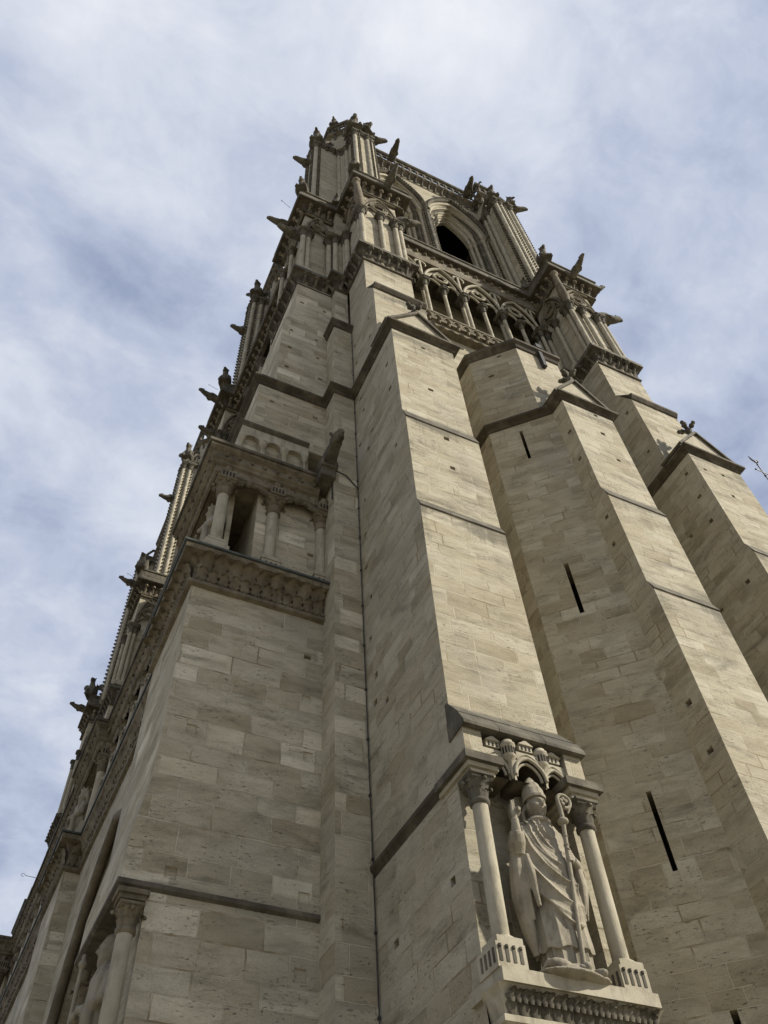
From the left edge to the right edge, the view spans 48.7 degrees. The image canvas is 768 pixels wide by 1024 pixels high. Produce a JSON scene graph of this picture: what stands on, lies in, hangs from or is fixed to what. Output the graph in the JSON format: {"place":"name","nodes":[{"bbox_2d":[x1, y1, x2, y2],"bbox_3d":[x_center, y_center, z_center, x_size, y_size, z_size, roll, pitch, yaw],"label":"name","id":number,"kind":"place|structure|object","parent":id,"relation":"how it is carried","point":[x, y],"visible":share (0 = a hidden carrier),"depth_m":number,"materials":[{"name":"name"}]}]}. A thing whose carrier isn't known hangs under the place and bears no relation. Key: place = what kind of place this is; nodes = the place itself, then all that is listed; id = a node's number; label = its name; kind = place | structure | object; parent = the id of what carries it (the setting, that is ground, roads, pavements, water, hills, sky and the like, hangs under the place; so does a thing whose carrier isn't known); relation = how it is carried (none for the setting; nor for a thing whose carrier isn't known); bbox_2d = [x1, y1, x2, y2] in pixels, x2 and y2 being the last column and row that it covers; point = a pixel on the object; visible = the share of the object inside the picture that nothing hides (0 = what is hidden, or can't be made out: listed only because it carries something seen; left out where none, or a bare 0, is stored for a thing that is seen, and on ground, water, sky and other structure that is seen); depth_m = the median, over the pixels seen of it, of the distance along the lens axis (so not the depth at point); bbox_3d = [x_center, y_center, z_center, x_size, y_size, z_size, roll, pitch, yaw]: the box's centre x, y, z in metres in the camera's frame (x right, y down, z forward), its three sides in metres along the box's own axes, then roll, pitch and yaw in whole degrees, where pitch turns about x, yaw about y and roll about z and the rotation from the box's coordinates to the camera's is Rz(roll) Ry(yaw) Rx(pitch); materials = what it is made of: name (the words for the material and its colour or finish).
{"place":"outdoors","nodes":[
{"label":"outdoors","id":0,"kind":"place"},
{"bbox_2d":[0,0,767,935],"label":"sky","id":1,"kind":"structure","parent":0,"point":[148,147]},
{"label":"plaza ground","id":2,"kind":"structure","parent":0,"visible":0},
{"bbox_2d":[0,119,767,1023],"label":"cathedral","id":3,"kind":"structure","parent":2,"relation":"on","point":[560,579],"depth_m":18.46,"materials":[{"name":"beige stone"}]},
{"bbox_2d":[70,701,85,712],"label":"gargoyle","id":4,"kind":"object","parent":3,"relation":"attached to","point":[79,707],"visible":1,"depth_m":65.40,"materials":[{"name":"grey stone"}]},
{"bbox_2d":[66,787,91,830],"bbox_3d":[-10.279,10.570,28.307,0.706,3.054,1.142,19,-57,-17],"label":"king statue","id":5,"kind":"object","parent":3,"relation":"on","point":[76,817],"visible":0.45,"depth_m":28.44,"materials":[{"name":"stone"}]},
{"bbox_2d":[67,934,115,1023],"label":"saint statue","id":6,"kind":"object","parent":3,"relation":"on","point":[88,1010],"visible":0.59,"depth_m":12.68,"materials":[{"name":"stone"}]},
{"bbox_2d":[84,677,103,699],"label":"chimera statue","id":7,"kind":"object","parent":3,"relation":"on","point":[92,688],"visible":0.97,"depth_m":66.48,"materials":[{"name":"grey stone"}]},
{"bbox_2d":[99,747,116,788],"bbox_3d":[-8.781,8.879,27.138,0.706,3.054,1.142,17,-56,-15],"label":"king statue","id":8,"kind":"object","parent":3,"relation":"on","point":[102,779],"visible":0.03,"depth_m":27.27,"materials":[{"name":"stone"}]},
{"bbox_2d":[110,724,126,763],"bbox_3d":[-8.228,7.920,26.458,0.706,3.054,1.142,16,-56,-15],"label":"king statue","id":9,"kind":"object","parent":3,"relation":"on","point":[112,755],"visible":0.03,"depth_m":26.59,"materials":[{"name":"stone"}]},
{"bbox_2d":[118,700,135,745],"bbox_3d":[-7.670,6.954,25.772,0.706,3.054,1.142,26,-59,-21],"label":"king statue","id":10,"kind":"object","parent":3,"relation":"on","point":[122,733],"visible":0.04,"depth_m":25.90,"materials":[{"name":"stone"}]},
{"bbox_2d":[119,576,135,587],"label":"gargoyle","id":11,"kind":"object","parent":3,"relation":"attached to","point":[130,582],"visible":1,"depth_m":58.09,"materials":[{"name":"grey stone"}]},
{"bbox_2d":[130,676,147,718],"bbox_3d":[-7.118,5.997,25.093,0.706,3.054,1.142,22,-58,-19],"label":"king statue","id":12,"kind":"object","parent":3,"relation":"on","point":[134,706],"visible":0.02,"depth_m":25.23,"materials":[{"name":"stone"}]},
{"bbox_2d":[135,552,148,574],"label":"chimera statue","id":13,"kind":"object","parent":3,"relation":"on","point":[143,562],"visible":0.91,"depth_m":58.96,"materials":[{"name":"grey stone"}]},
{"bbox_2d":[143,673,149,689],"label":"king statue","id":14,"kind":"object","parent":3,"relation":"on","point":[146,678],"visible":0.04,"depth_m":24.56,"materials":[{"name":"stone"}]},
{"bbox_2d":[159,493,174,502],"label":"gargoyle","id":15,"kind":"object","parent":3,"relation":"attached to","point":[168,498],"visible":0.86,"depth_m":68.85,"materials":[{"name":"grey stone"}]},
{"bbox_2d":[179,442,199,460],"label":"chimera statue","id":16,"kind":"object","parent":3,"relation":"on","point":[188,452],"visible":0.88,"depth_m":73.81,"materials":[{"name":"grey stone"}]},
{"bbox_2d":[198,425,215,438],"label":"gargoyle","id":17,"kind":"object","parent":3,"relation":"attached to","point":[208,432],"visible":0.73,"depth_m":46.64,"materials":[{"name":"grey stone"}]},
{"bbox_2d":[198,388,218,403],"bbox_3d":[-10.312,-6.867,50.100,1.421,0.705,0.503,19,-57,-17],"label":"gargoyle","id":18,"kind":"object","parent":3,"relation":"on","point":[211,396],"visible":0.98,"depth_m":49.96,"materials":[{"name":"grey stone"}]},
{"bbox_2d":[195,503,223,540],"bbox_3d":[-4.464,0.813,21.480,0.720,3.054,1.142,19,-57,-17],"label":"king statue","id":19,"kind":"object","parent":3,"relation":"on","point":[204,529],"visible":0.23,"depth_m":21.43,"materials":[{"name":"stone"}]},
{"bbox_2d":[218,367,231,388],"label":"chimera statue","id":20,"kind":"object","parent":3,"relation":"on","point":[225,376],"visible":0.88,"depth_m":50.57,"materials":[{"name":"grey stone"}]},
{"bbox_2d":[230,324,246,334],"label":"gargoyle","id":21,"kind":"object","parent":3,"relation":"attached to","point":[240,330],"visible":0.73,"depth_m":60.17,"materials":[{"name":"grey stone"}]},
{"bbox_2d":[246,279,270,298],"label":"chimera statue","id":22,"kind":"object","parent":3,"relation":"on","point":[257,289],"visible":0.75,"depth_m":65.22,"materials":[{"name":"grey stone"}]},
{"bbox_2d":[266,216,288,226],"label":"gargoyle","id":23,"kind":"object","parent":3,"relation":"on","point":[274,220],"visible":0.69,"depth_m":44.06,"materials":[{"name":"grey stone"}]},
{"bbox_2d":[277,223,299,241],"bbox_3d":[-4.510,-13.396,40.536,1.289,0.545,0.545,19,-57,-17],"label":"gargoyle","id":24,"kind":"object","parent":3,"relation":"attached to","point":[290,232],"visible":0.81,"depth_m":40.35,"materials":[{"name":"grey stone"}]},
{"bbox_2d":[293,155,309,167],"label":"gargoyle","id":25,"kind":"object","parent":3,"relation":"attached to","point":[304,162],"visible":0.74,"depth_m":55.52,"materials":[{"name":"grey stone"}]},
{"bbox_2d":[295,176,308,195],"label":"chimera statue","id":26,"kind":"object","parent":3,"relation":"on","point":[302,184],"visible":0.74,"depth_m":44.03,"materials":[{"name":"grey stone"}]},
{"bbox_2d":[309,127,324,147],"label":"chimera statue","id":27,"kind":"object","parent":3,"relation":"on","point":[317,135],"visible":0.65,"depth_m":58.49,"materials":[{"name":"grey stone"}]},
{"bbox_2d":[315,428,344,497],"bbox_3d":[-1.544,-1.415,23.845,0.575,1.348,1.800,19,-57,-17],"label":"gargoyle","id":28,"kind":"object","parent":3,"relation":"attached to","point":[326,468],"visible":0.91,"depth_m":23.61,"materials":[{"name":"grey stone"}]},
{"bbox_2d":[329,116,337,131],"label":"chimera statue","id":29,"kind":"object","parent":3,"relation":"on","point":[334,121],"visible":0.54,"depth_m":62.63,"materials":[{"name":"grey stone"}]},
{"bbox_2d":[332,193,339,204],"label":"chimera statue","id":30,"kind":"object","parent":3,"relation":"on","point":[335,200],"visible":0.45,"depth_m":45.05,"materials":[{"name":"grey stone"}]},
{"bbox_2d":[344,113,362,140],"bbox_3d":[-2.149,-26.813,59.292,1.300,2.554,1.639,19,-57,-17],"label":"chimera statue","id":31,"kind":"object","parent":3,"relation":"on","point":[352,121],"visible":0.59,"depth_m":58.13,"materials":[{"name":"grey stone"}]},
{"bbox_2d":[348,156,360,175],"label":"chimera statue","id":32,"kind":"object","parent":3,"relation":"on","point":[354,163],"visible":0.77,"depth_m":43.52,"materials":[{"name":"grey stone"}]},
{"bbox_2d":[331,333,380,1023],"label":"lightning conductor","id":33,"kind":"object","parent":3,"relation":"attached to","point":[372,860],"visible":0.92,"depth_m":17.08,"materials":[{"name":"black metal"}]},
{"bbox_2d":[362,122,374,135],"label":"chimera statue","id":34,"kind":"object","parent":3,"relation":"on","point":[366,127],"visible":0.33,"depth_m":58.59,"materials":[{"name":"grey stone"}]},
{"bbox_2d":[370,135,387,145],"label":"gargoyle","id":35,"kind":"object","parent":3,"relation":"attached to","point":[378,140],"visible":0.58,"depth_m":58.41,"materials":[{"name":"grey stone"}]},
{"bbox_2d":[384,163,397,191],"bbox_3d":[0.373,-17.043,43.266,0.500,0.900,1.442,19,-57,-17],"label":"gargoyle","id":36,"kind":"object","parent":3,"relation":"on","point":[390,180],"visible":1,"depth_m":43.13,"materials":[{"name":"grey stone"}]},
{"bbox_2d":[388,138,399,161],"bbox_3d":[0.808,-26.714,62.581,0.678,0.863,1.790,19,-57,-17],"label":"gargoyle","id":37,"kind":"object","parent":3,"relation":"attached to","point":[393,154],"visible":1,"depth_m":62.38,"materials":[{"name":"grey stone"}]},
{"bbox_2d":[396,217,420,229],"bbox_3d":[1.115,-14.149,41.546,1.418,0.835,0.550,12,-55,-12],"label":"gargoyle","id":38,"kind":"object","parent":3,"relation":"attached to","point":[409,222],"visible":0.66,"depth_m":41.43,"materials":[{"name":"grey stone"}]},
{"bbox_2d":[463,176,473,198],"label":"gargoyle","id":39,"kind":"object","parent":3,"relation":"attached to","point":[468,190],"visible":1,"depth_m":63.88,"materials":[{"name":"grey stone"}]},
{"bbox_2d":[484,185,499,205],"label":"chimera statue","id":40,"kind":"object","parent":3,"relation":"on","point":[488,194],"visible":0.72,"depth_m":61.39,"materials":[{"name":"grey stone"}]},
{"bbox_2d":[506,197,515,204],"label":"chimera statue","id":41,"kind":"object","parent":3,"relation":"on","point":[510,200],"visible":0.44,"depth_m":61.64,"materials":[{"name":"grey stone"}]},
{"bbox_2d":[513,205,527,213],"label":"gargoyle","id":42,"kind":"object","parent":3,"relation":"attached to","point":[517,209],"visible":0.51,"depth_m":61.53,"materials":[{"name":"grey stone"}]},
{"bbox_2d":[520,277,528,289],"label":"chimera statue","id":43,"kind":"object","parent":3,"relation":"on","point":[524,285],"visible":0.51,"depth_m":48.42,"materials":[{"name":"grey stone"}]},
{"bbox_2d":[533,343,547,368],"bbox_3d":[6.054,-6.029,32.792,0.230,1.760,0.210,19,-57,-17],"label":"downpipe","id":44,"kind":"object","parent":3,"relation":"attached to","point":[542,361],"visible":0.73,"depth_m":32.56,"materials":[{"name":"black metal"}]},
{"bbox_2d":[536,244,552,266],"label":"chimera statue","id":45,"kind":"object","parent":3,"relation":"on","point":[542,256],"visible":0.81,"depth_m":47.00,"materials":[{"name":"grey stone"}]},
{"bbox_2d":[507,777,611,984],"bbox_3d":[2.256,5.010,11.851,1.208,3.136,0.770,19,-57,-17],"label":"bishop statue","id":46,"kind":"object","parent":3,"relation":"on","point":[549,893],"visible":0.88,"depth_m":11.39,"materials":[{"name":"stone"}]},
{"bbox_2d":[570,253,584,278],"bbox_3d":[10.628,-13.455,46.551,0.500,0.900,1.442,19,-57,-17],"label":"gargoyle","id":47,"kind":"object","parent":3,"relation":"on","point":[576,269],"visible":1,"depth_m":46.41,"materials":[{"name":"grey stone"}]},
{"bbox_2d":[599,312,622,326],"bbox_3d":[11.775,-10.110,44.583,1.797,0.963,0.681,13,-55,-13],"label":"gargoyle","id":48,"kind":"object","parent":3,"relation":"attached to","point":[611,320],"visible":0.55,"depth_m":44.45,"materials":[{"name":"grey stone"}]},
{"bbox_2d":[748,456,767,479],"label":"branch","id":49,"kind":"object","parent":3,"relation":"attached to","point":[756,462],"visible":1,"depth_m":67.90,"materials":[{"name":"plant"}]}
]}

